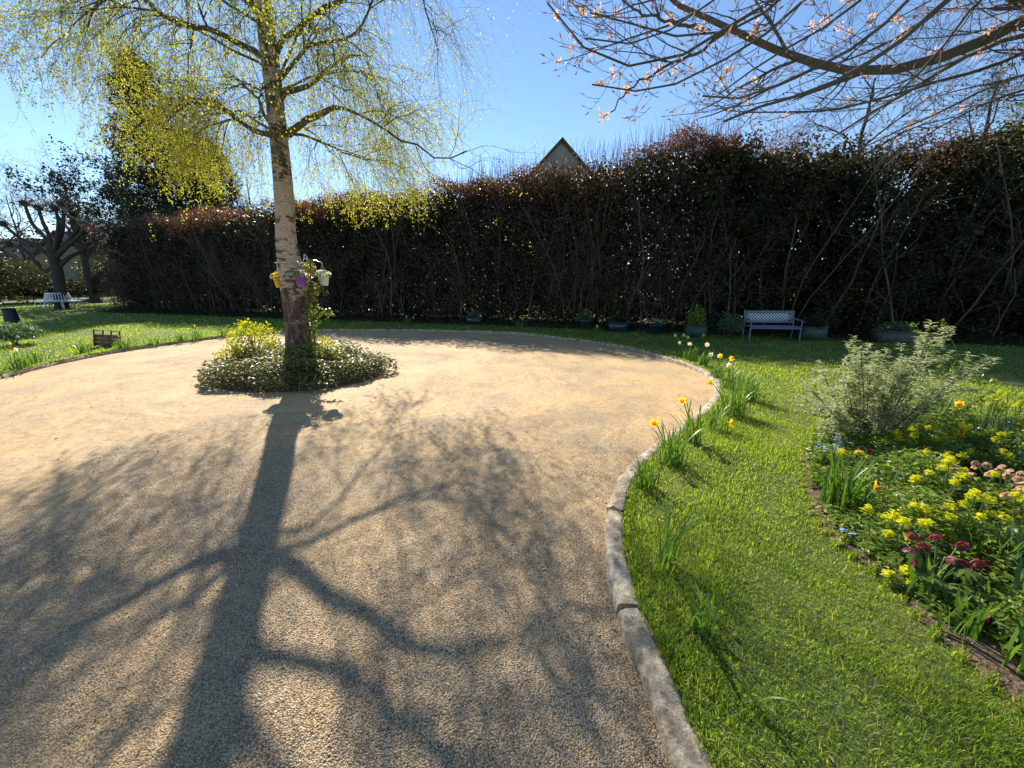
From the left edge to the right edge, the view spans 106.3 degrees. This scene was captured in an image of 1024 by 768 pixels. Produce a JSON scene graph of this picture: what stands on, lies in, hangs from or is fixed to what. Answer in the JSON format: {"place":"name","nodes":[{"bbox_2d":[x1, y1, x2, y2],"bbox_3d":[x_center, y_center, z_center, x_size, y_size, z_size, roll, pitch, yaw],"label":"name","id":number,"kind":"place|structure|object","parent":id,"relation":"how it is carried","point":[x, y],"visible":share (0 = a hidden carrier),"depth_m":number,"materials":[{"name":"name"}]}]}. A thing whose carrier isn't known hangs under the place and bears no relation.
{"place":"outdoors","nodes":[
{"label":"outdoors","id":0,"kind":"place"},
{"bbox_2d":[0,331,713,767],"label":"gravel drive","id":1,"kind":"structure","parent":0,"point":[544,391],"depth_m":2.35,"materials":[{"name":"beige gravel"}]},
{"bbox_2d":[210,365,384,392],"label":"island soil","id":2,"kind":"structure","parent":1,"relation":"on","point":[249,389],"depth_m":5.98,"materials":[{"name":"brown soil"}]},
{"bbox_2d":[212,341,255,371],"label":"shrub","id":3,"kind":"object","parent":2,"relation":"on","point":[224,351],"visible":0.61,"depth_m":6.54,"materials":[{"name":"yellow plant"}]},
{"bbox_2d":[224,317,280,365],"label":"golden shrub","id":4,"kind":"object","parent":2,"relation":"on","point":[257,328],"visible":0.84,"depth_m":6.82,"materials":[{"name":"yellow plant"}]},
{"bbox_2d":[0,0,558,373],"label":"silver birch","id":5,"kind":"object","parent":2,"relation":"on","point":[278,133],"visible":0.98,"depth_m":5.23,"materials":[{"name":"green plant"}]},
{"bbox_2d":[274,254,321,263],"bbox_3d":[-3.484,-1.992,6.164,0.752,0.207,0.533,13,20,40],"label":"pot bracket","id":6,"kind":"object","parent":5,"relation":"attached to","point":[303,262],"visible":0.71,"depth_m":6.12,"materials":[{"name":"metal"}]},
{"bbox_2d":[291,262,308,286],"bbox_3d":[-3.266,-1.687,5.924,0.259,0.376,0.255,0,15,0],"label":"hanging pot","id":7,"kind":"object","parent":6,"relation":"hanging from","point":[301,281],"visible":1,"depth_m":5.89,"materials":[{"name":"purple plastic"}]},
{"bbox_2d":[315,265,331,285],"bbox_3d":[-3.037,-1.769,6.171,0.254,0.366,0.252,0,15,0],"label":"hanging pot","id":8,"kind":"object","parent":6,"relation":"hanging from","point":[324,280],"visible":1,"depth_m":6.14,"materials":[{"name":"white plastic"}]},
{"bbox_2d":[198,354,385,391],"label":"plants","id":9,"kind":"object","parent":2,"relation":"on","point":[290,372],"visible":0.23,"depth_m":6.06,"materials":[{"name":"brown plant"}]},
{"bbox_2d":[192,339,399,392],"bbox_3d":[-3.607,-0.482,6.701,3.233,0.650,2.620,0,15,0],"label":"island ground cover","id":10,"kind":"object","parent":2,"relation":"on","point":[277,353],"visible":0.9,"depth_m":6.09,"materials":[{"name":"green plant"}]},
{"bbox_2d":[302,258,335,375],"bbox_3d":[-3.183,-1.006,6.238,0.714,1.980,0.345,0,15,0],"label":"climbing plant","id":11,"kind":"object","parent":2,"relation":"on","point":[312,290],"visible":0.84,"depth_m":6.17,"materials":[{"name":"green plant"}]},
{"bbox_2d":[316,336,339,364],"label":"shrub","id":12,"kind":"object","parent":2,"relation":"on","point":[325,342],"visible":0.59,"depth_m":6.54,"materials":[{"name":"yellow plant"}]},
{"bbox_2d":[20,343,640,746],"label":"fallen leaves","id":13,"kind":"object","parent":1,"relation":"on","point":[366,513],"visible":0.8,"depth_m":2.96,"materials":[{"name":"brown plant"}]},
{"bbox_2d":[0,446,673,767],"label":"loose pebbles","id":14,"kind":"object","parent":1,"relation":"on","point":[282,748],"visible":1,"depth_m":1.78,"materials":[{"name":"beige gravel"}]},
{"bbox_2d":[0,289,1023,767],"bbox_3d":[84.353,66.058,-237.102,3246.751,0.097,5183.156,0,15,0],"label":"lawn","id":15,"kind":"structure","parent":0,"point":[922,641],"depth_m":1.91,"materials":[{"name":"green plant"}]},
{"bbox_2d":[0,308,20,322],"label":"plant pot","id":16,"kind":"object","parent":15,"relation":"on","point":[10,315],"visible":0.64,"depth_m":12.10,"materials":[{"name":"blue plastic"}]},
{"bbox_2d":[0,249,21,306],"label":"leafy shrub","id":17,"kind":"object","parent":15,"relation":"on","point":[5,281],"visible":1,"depth_m":9.90,"materials":[{"name":"green plant"}]},
{"bbox_2d":[0,348,36,369],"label":"daffodil clump","id":18,"kind":"object","parent":15,"relation":"on","point":[21,362],"visible":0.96,"depth_m":6.86,"materials":[{"name":"green plant"}]},
{"bbox_2d":[0,321,50,345],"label":"flowering shrub","id":19,"kind":"object","parent":15,"relation":"on","point":[25,330],"visible":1,"depth_m":9.29,"materials":[{"name":"green plant"}]},
{"bbox_2d":[0,268,51,304],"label":"dark shrub","id":20,"kind":"object","parent":15,"relation":"on","point":[25,286],"visible":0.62,"depth_m":24.06,"materials":[{"name":"green plant"}]},
{"bbox_2d":[0,134,61,300],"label":"bare tree","id":21,"kind":"object","parent":15,"relation":"on","point":[4,246],"visible":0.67,"depth_m":29.03,"materials":[{"name":"brown plant"}]},
{"bbox_2d":[1,257,67,298],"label":"dark shrub","id":22,"kind":"object","parent":15,"relation":"on","point":[25,268],"visible":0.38,"depth_m":32.00,"materials":[{"name":"green plant"}]},
{"bbox_2d":[0,158,76,296],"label":"bare tree","id":23,"kind":"object","parent":15,"relation":"on","point":[22,253],"visible":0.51,"depth_m":33.80,"materials":[{"name":"brown plant"}]},
{"bbox_2d":[0,233,89,281],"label":"stone house","id":24,"kind":"structure","parent":15,"relation":"on","point":[14,248],"depth_m":43.35,"materials":[{"name":"tile"}]},
{"bbox_2d":[11,277,86,299],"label":"dark shrub","id":25,"kind":"object","parent":15,"relation":"on","point":[45,280],"visible":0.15,"depth_m":26.48,"materials":[{"name":"green plant"}]},
{"bbox_2d":[0,185,108,309],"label":"pollarded tree","id":26,"kind":"object","parent":15,"relation":"on","point":[55,250],"visible":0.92,"depth_m":20.00,"materials":[{"name":"brown plant"}]},
{"bbox_2d":[0,128,109,253],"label":"bare tree","id":27,"kind":"object","parent":15,"relation":"on","point":[48,184],"visible":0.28,"depth_m":29.33,"materials":[{"name":"brown plant"}]},
{"bbox_2d":[34,293,84,309],"bbox_3d":[-24.494,-4.484,20.763,1.764,0.862,1.764,0,15,0],"label":"tree bench","id":28,"kind":"object","parent":15,"relation":"on","point":[45,301],"visible":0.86,"depth_m":20.42,"materials":[{"name":"white paint"}]},
{"bbox_2d":[0,134,128,302],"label":"bare tree","id":29,"kind":"object","parent":15,"relation":"on","point":[88,210],"visible":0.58,"depth_m":24.10,"materials":[{"name":"green plant"}]},
{"bbox_2d":[22,230,120,295],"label":"stone barn","id":30,"kind":"structure","parent":15,"relation":"on","point":[67,269],"depth_m":37.28,"materials":[{"name":"tile"}]},
{"bbox_2d":[30,279,122,301],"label":"dark shrub","id":31,"kind":"object","parent":15,"relation":"on","point":[75,284],"visible":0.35,"depth_m":26.07,"materials":[{"name":"green plant"}]},
{"bbox_2d":[65,340,92,354],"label":"daffodil clump","id":32,"kind":"object","parent":15,"relation":"on","point":[83,349],"visible":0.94,"depth_m":8.30,"materials":[{"name":"green plant"}]},
{"bbox_2d":[69,250,125,296],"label":"dark shrub","id":33,"kind":"object","parent":15,"relation":"on","point":[94,266],"visible":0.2,"depth_m":31.23,"materials":[{"name":"green plant"}]},
{"bbox_2d":[87,270,125,304],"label":"topiary bush","id":34,"kind":"object","parent":15,"relation":"on","point":[94,283],"visible":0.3,"depth_m":23.27,"materials":[{"name":"green plant"}]},
{"bbox_2d":[93,329,120,346],"bbox_3d":[-9.721,-1.097,9.223,0.352,0.396,0.364,1,4,-21],"label":"wooden planter","id":35,"kind":"object","parent":15,"relation":"on","point":[102,339],"visible":0.89,"depth_m":9.10,"materials":[{"name":"brown wood"}]},
{"bbox_2d":[87,155,159,235],"bbox_3d":[-24.939,-10.077,26.082,5.194,9.184,4.406,0,15,0],"label":"pine tree","id":36,"kind":"object","parent":15,"relation":"on","point":[104,191],"visible":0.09,"depth_m":24.36,"materials":[{"name":"green plant"}]},
{"bbox_2d":[80,41,229,293],"bbox_3d":[-20.818,-11.771,22.586,7.395,14.289,8.073,0,15,0],"label":"spruce tree","id":37,"kind":"object","parent":15,"relation":"on","point":[162,201],"visible":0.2,"depth_m":21.46,"materials":[{"name":"green plant"}]},
{"bbox_2d":[170,131,268,300],"bbox_3d":[-19.468,-10.636,24.796,7.232,11.062,7.444,12,20,38],"label":"spruce tree","id":38,"kind":"object","parent":15,"relation":"on","point":[217,203],"visible":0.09,"depth_m":24.00,"materials":[{"name":"green plant"}]},
{"bbox_2d":[199,123,273,214],"bbox_3d":[-17.115,-10.741,25.102,6.312,11.023,7.127,0,15,0],"label":"bare tree","id":39,"kind":"object","parent":15,"relation":"on","point":[236,196],"visible":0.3,"depth_m":23.97,"materials":[{"name":"brown plant"}]},
{"bbox_2d":[0,329,721,767],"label":"kerb","id":40,"kind":"structure","parent":15,"relation":"on","point":[676,731],"depth_m":1.85,"materials":[{"name":"stone"}]},
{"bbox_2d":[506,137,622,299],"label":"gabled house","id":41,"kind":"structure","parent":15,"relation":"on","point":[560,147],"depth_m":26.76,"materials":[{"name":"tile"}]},
{"bbox_2d":[625,451,669,492],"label":"daffodil clump","id":42,"kind":"object","parent":15,"relation":"on","point":[642,481],"visible":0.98,"depth_m":2.93,"materials":[{"name":"green plant"}]},
{"bbox_2d":[644,318,671,334],"bbox_3d":[4.278,-1.678,11.265,0.956,0.421,1.022,4,16,14],"label":"planter","id":43,"kind":"object","parent":15,"relation":"on","point":[657,326],"visible":1,"depth_m":11.12,"materials":[{"name":"blue metal"}]},
{"bbox_2d":[652,501,701,570],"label":"daffodil clump","id":44,"kind":"object","parent":15,"relation":"on","point":[665,551],"visible":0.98,"depth_m":2.14,"materials":[{"name":"green plant"}]},
{"bbox_2d":[646,418,709,466],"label":"daffodil clump","id":45,"kind":"object","parent":15,"relation":"on","point":[672,452],"visible":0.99,"depth_m":3.31,"materials":[{"name":"green plant"}]},
{"bbox_2d":[661,573,718,640],"bbox_3d":[0.829,0.997,1.714,0.203,0.266,0.307,-3,15,-10],"label":"daffodil clump","id":46,"kind":"object","parent":15,"relation":"on","point":[701,619],"visible":1,"depth_m":1.73,"materials":[{"name":"green plant"}]},
{"bbox_2d":[684,304,707,337],"bbox_3d":[5.077,-1.743,10.552,0.589,0.921,0.472,4,16,14],"label":"planter","id":47,"kind":"object","parent":15,"relation":"on","point":[692,328],"visible":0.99,"depth_m":10.46,"materials":[{"name":"green plant"}]},
{"bbox_2d":[671,395,729,445],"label":"daffodil clump","id":48,"kind":"object","parent":15,"relation":"on","point":[682,400],"visible":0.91,"depth_m":3.73,"materials":[{"name":"green plant"}]},
{"bbox_2d":[701,403,735,431],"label":"daffodil clump","id":49,"kind":"object","parent":15,"relation":"on","point":[712,422],"visible":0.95,"depth_m":4.04,"materials":[{"name":"green plant"}]},
{"bbox_2d":[707,354,729,377],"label":"daffodil clump","id":50,"kind":"object","parent":15,"relation":"on","point":[718,369],"visible":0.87,"depth_m":6.20,"materials":[{"name":"green plant"}]},
{"bbox_2d":[715,312,745,337],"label":"shrub","id":51,"kind":"object","parent":15,"relation":"on","point":[730,319],"visible":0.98,"depth_m":10.35,"materials":[{"name":"green plant"}]},
{"bbox_2d":[706,379,756,418],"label":"daffodil clump","id":52,"kind":"object","parent":15,"relation":"on","point":[735,405],"visible":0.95,"depth_m":4.48,"materials":[{"name":"green plant"}]},
{"bbox_2d":[709,356,755,389],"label":"daffodil clump","id":53,"kind":"object","parent":15,"relation":"on","point":[729,379],"visible":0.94,"depth_m":5.64,"materials":[{"name":"green plant"}]},
{"bbox_2d":[728,372,771,403],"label":"daffodil clump","id":54,"kind":"object","parent":15,"relation":"on","point":[754,388],"visible":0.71,"depth_m":5.00,"materials":[{"name":"green plant"}]},
{"bbox_2d":[729,667,793,718],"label":"daffodil clump","id":55,"kind":"object","parent":15,"relation":"on","point":[757,702],"visible":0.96,"depth_m":1.40,"materials":[{"name":"green plant"}]},
{"bbox_2d":[741,310,802,340],"bbox_3d":[6.857,-1.544,10.140,1.281,0.767,0.493,1,15,4],"label":"metal bench","id":56,"kind":"object","parent":15,"relation":"on","point":[790,317],"visible":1,"depth_m":10.24,"materials":[{"name":"grey paint"}]},
{"bbox_2d":[540,0,1023,167],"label":"magnolia tree","id":57,"kind":"object","parent":15,"relation":"on","point":[990,37],"visible":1,"depth_m":3.22,"materials":[{"name":"brown plant"}]},
{"bbox_2d":[795,314,829,340],"bbox_3d":[7.918,-1.506,10.115,0.633,0.692,0.537,4,16,14],"label":"planter","id":58,"kind":"object","parent":15,"relation":"on","point":[813,329],"visible":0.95,"depth_m":10.01,"materials":[{"name":"green"}]},
{"bbox_2d":[654,355,979,762],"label":"fallen leaves","id":59,"kind":"object","parent":15,"relation":"on","point":[873,682],"visible":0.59,"depth_m":1.71,"materials":[{"name":"plant"}]},
{"bbox_2d":[871,320,919,343],"bbox_3d":[9.709,-1.344,9.724,0.809,0.586,0.680,4,16,14],"label":"planter","id":60,"kind":"object","parent":15,"relation":"on","point":[900,334],"visible":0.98,"depth_m":9.60,"materials":[{"name":"stone"}]},
{"bbox_2d":[793,408,1023,737],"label":"flower bed soil","id":61,"kind":"structure","parent":15,"relation":"on","point":[1013,685],"depth_m":1.69,"materials":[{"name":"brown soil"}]},
{"bbox_2d":[812,440,881,513],"bbox_3d":[2.201,0.637,2.601,0.357,0.497,0.403,12,19,37],"label":"strappy plant","id":62,"kind":"object","parent":61,"relation":"on","point":[833,482],"visible":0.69,"depth_m":2.61,"materials":[{"name":"green plant"}]},
{"bbox_2d":[834,448,874,475],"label":"spurge plant","id":63,"kind":"object","parent":61,"relation":"on","point":[858,452],"visible":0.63,"depth_m":2.99,"materials":[{"name":"green plant"}]},
{"bbox_2d":[834,467,882,517],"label":"strappy plant","id":64,"kind":"object","parent":61,"relation":"on","point":[846,498],"visible":0.62,"depth_m":2.49,"materials":[{"name":"green plant"}]},
{"bbox_2d":[867,451,919,504],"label":"strappy plant","id":65,"kind":"object","parent":61,"relation":"on","point":[893,480],"visible":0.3,"depth_m":2.66,"materials":[{"name":"green plant"}]},
{"bbox_2d":[858,503,931,555],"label":"spurge plant","id":66,"kind":"object","parent":61,"relation":"on","point":[902,524],"visible":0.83,"depth_m":2.14,"materials":[{"name":"yellow plant"}]},
{"bbox_2d":[792,319,998,443],"bbox_3d":[3.455,0.019,3.521,1.841,1.219,0.942,3,15,11],"label":"silver shrub","id":67,"kind":"object","parent":61,"relation":"on","point":[886,411],"visible":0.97,"depth_m":3.44,"materials":[{"name":"green plant"}]},
{"bbox_2d":[890,423,918,453],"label":"spurge plant","id":68,"kind":"object","parent":61,"relation":"on","point":[913,429],"visible":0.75,"depth_m":3.12,"materials":[{"name":"green plant"}]},
{"bbox_2d":[880,564,940,593],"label":"spurge plant","id":69,"kind":"object","parent":61,"relation":"on","point":[892,577],"visible":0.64,"depth_m":1.97,"materials":[{"name":"yellow plant"}]},
{"bbox_2d":[802,394,1023,712],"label":"bed greenery","id":70,"kind":"object","parent":61,"relation":"on","point":[947,427],"visible":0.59,"depth_m":2.48,"materials":[{"name":"green plant"}]},
{"bbox_2d":[905,545,951,603],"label":"strappy plant","id":71,"kind":"object","parent":61,"relation":"on","point":[925,568],"visible":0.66,"depth_m":1.90,"materials":[{"name":"green plant"}]},
{"bbox_2d":[906,501,957,548],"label":"spurge plant","id":72,"kind":"object","parent":61,"relation":"on","point":[928,513],"visible":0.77,"depth_m":2.17,"materials":[{"name":"yellow plant"}]},
{"bbox_2d":[885,533,991,603],"bbox_3d":[2.162,0.916,1.924,0.405,0.316,0.380,6,16,22],"label":"hellebore","id":73,"kind":"object","parent":61,"relation":"on","point":[964,571],"visible":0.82,"depth_m":1.92,"materials":[{"name":"red plant"}]},
{"bbox_2d":[908,469,970,523],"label":"spurge plant","id":74,"kind":"object","parent":61,"relation":"on","point":[919,479],"visible":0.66,"depth_m":2.39,"materials":[{"name":"yellow plant"}]},
{"bbox_2d":[916,448,969,488],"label":"spurge plant","id":75,"kind":"object","parent":61,"relation":"on","point":[961,454],"visible":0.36,"depth_m":2.77,"materials":[{"name":"yellow plant"}]},
{"bbox_2d":[906,318,997,425],"bbox_3d":[4.286,-0.039,3.746,0.935,1.207,0.213,2,15,6],"label":"rose bush","id":76,"kind":"object","parent":61,"relation":"on","point":[965,407],"visible":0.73,"depth_m":3.75,"materials":[{"name":"green plant"}]},
{"bbox_2d":[935,456,1003,511],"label":"spurge plant","id":77,"kind":"object","parent":61,"relation":"on","point":[953,461],"visible":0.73,"depth_m":2.47,"materials":[{"name":"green plant"}]},
{"bbox_2d":[928,581,1023,643],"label":"strappy plant","id":78,"kind":"object","parent":61,"relation":"on","point":[975,630],"visible":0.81,"depth_m":1.69,"materials":[{"name":"green plant"}]},
{"bbox_2d":[941,488,1013,549],"bbox_3d":[2.600,0.784,2.170,0.310,0.440,0.173,-2,15,-9],"label":"spurge plant","id":79,"kind":"object","parent":61,"relation":"on","point":[979,516],"visible":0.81,"depth_m":2.13,"materials":[{"name":"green plant"}]},
{"bbox_2d":[940,460,1023,525],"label":"hellebore","id":80,"kind":"object","parent":61,"relation":"on","point":[1007,475],"visible":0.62,"depth_m":2.55,"materials":[{"name":"pink plant"}]},
{"bbox_2d":[941,583,1023,644],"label":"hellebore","id":81,"kind":"object","parent":61,"relation":"on","point":[1001,626],"visible":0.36,"depth_m":1.69,"materials":[{"name":"green plant"}]},
{"bbox_2d":[956,524,1023,575],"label":"strappy plant","id":82,"kind":"object","parent":61,"relation":"on","point":[1001,548],"visible":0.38,"depth_m":2.03,"materials":[{"name":"green plant"}]},
{"bbox_2d":[974,428,1008,456],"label":"spurge plant","id":83,"kind":"object","parent":61,"relation":"on","point":[1001,435],"visible":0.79,"depth_m":3.12,"materials":[{"name":"green plant"}]},
{"bbox_2d":[961,409,1023,453],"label":"strappy plant","id":84,"kind":"object","parent":61,"relation":"on","point":[1006,425],"visible":0.38,"depth_m":3.36,"materials":[{"name":"green plant"}]},
{"bbox_2d":[963,436,1023,478],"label":"spurge plant","id":85,"kind":"object","parent":61,"relation":"on","point":[996,451],"visible":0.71,"depth_m":2.91,"materials":[{"name":"green plant"}]},
{"bbox_2d":[977,389,1011,427],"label":"spurge plant","id":86,"kind":"object","parent":61,"relation":"on","point":[1002,402],"visible":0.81,"depth_m":3.69,"materials":[{"name":"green plant"}]},
{"bbox_2d":[997,519,1023,584],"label":"strappy plant","id":87,"kind":"object","parent":61,"relation":"on","point":[1021,552],"visible":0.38,"depth_m":1.97,"materials":[{"name":"green plant"}]},
{"bbox_2d":[1001,391,1023,432],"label":"spurge plant","id":88,"kind":"object","parent":61,"relation":"on","point":[1021,401],"visible":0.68,"depth_m":3.71,"materials":[{"name":"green plant"}]},
{"bbox_2d":[1002,611,1023,675],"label":"strappy plant","id":89,"kind":"object","parent":61,"relation":"on","point":[1008,653],"visible":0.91,"depth_m":1.55,"materials":[{"name":"green plant"}]},
{"bbox_2d":[1007,487,1023,523],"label":"spurge plant","id":90,"kind":"object","parent":61,"relation":"on","point":[1017,495],"visible":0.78,"depth_m":2.28,"materials":[{"name":"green plant"}]},
{"bbox_2d":[1010,555,1023,603],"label":"strappy plant","id":91,"kind":"object","parent":61,"relation":"on","point":[1019,575],"visible":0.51,"depth_m":1.83,"materials":[{"name":"green plant"}]},
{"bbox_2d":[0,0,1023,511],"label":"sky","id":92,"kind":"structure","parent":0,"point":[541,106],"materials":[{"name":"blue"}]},
{"bbox_2d":[66,307,1023,345],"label":"hedge bed soil","id":93,"kind":"structure","parent":0,"point":[607,329],"depth_m":12.97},
{"bbox_2d":[74,103,796,329],"bbox_3d":[-6.609,-5.762,15.274,31.278,6.425,4.571,5,16,16],"label":"beech hedge","id":94,"kind":"object","parent":93,"relation":"on","point":[213,262],"visible":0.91,"depth_m":13.93,"materials":[{"name":"brown plant"}]},
{"bbox_2d":[466,310,483,324],"bbox_3d":[-1.336,-2.371,13.649,0.611,0.509,0.496,4,16,14],"label":"planter","id":95,"kind":"object","parent":93,"relation":"on","point":[473,316],"visible":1,"depth_m":13.53,"materials":[{"name":"blue ceramic"}]},
{"bbox_2d":[97,306,1023,345],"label":"hedge foot cover","id":96,"kind":"object","parent":93,"relation":"on","point":[995,340],"visible":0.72,"depth_m":13.02,"materials":[{"name":"green plant"}]},
{"bbox_2d":[578,309,592,328],"bbox_3d":[2.372,-2.102,12.387,0.498,0.652,0.437,4,16,14],"label":"planter","id":97,"kind":"object","parent":93,"relation":"on","point":[585,316],"visible":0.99,"depth_m":12.30,"materials":[{"name":"green plant"}]},
{"bbox_2d":[608,315,628,331],"bbox_3d":[3.259,-1.877,11.790,0.622,0.530,0.511,4,16,14],"label":"planter","id":98,"kind":"object","parent":93,"relation":"on","point":[618,323],"visible":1,"depth_m":11.66,"materials":[{"name":"blue ceramic"}]},
{"bbox_2d":[686,61,1023,339],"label":"evergreen hedge","id":99,"kind":"object","parent":93,"relation":"on","point":[946,263],"visible":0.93,"depth_m":10.46,"materials":[{"name":"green plant"}]},
{"bbox_2d":[755,0,1023,225],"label":"hedgerow tree","id":100,"kind":"object","parent":93,"relation":"on","point":[868,110],"visible":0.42,"depth_m":10.37,"materials":[{"name":"brown plant"}]},
{"bbox_2d":[887,43,1023,209],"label":"hedgerow tree","id":101,"kind":"object","parent":93,"relation":"on","point":[989,112],"visible":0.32,"depth_m":10.64,"materials":[{"name":"brown plant"}]},
{"bbox_2d":[974,94,1023,336],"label":"laurel tree","id":102,"kind":"object","parent":93,"relation":"on","point":[1017,204],"visible":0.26,"depth_m":9.67,"materials":[{"name":"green plant"}]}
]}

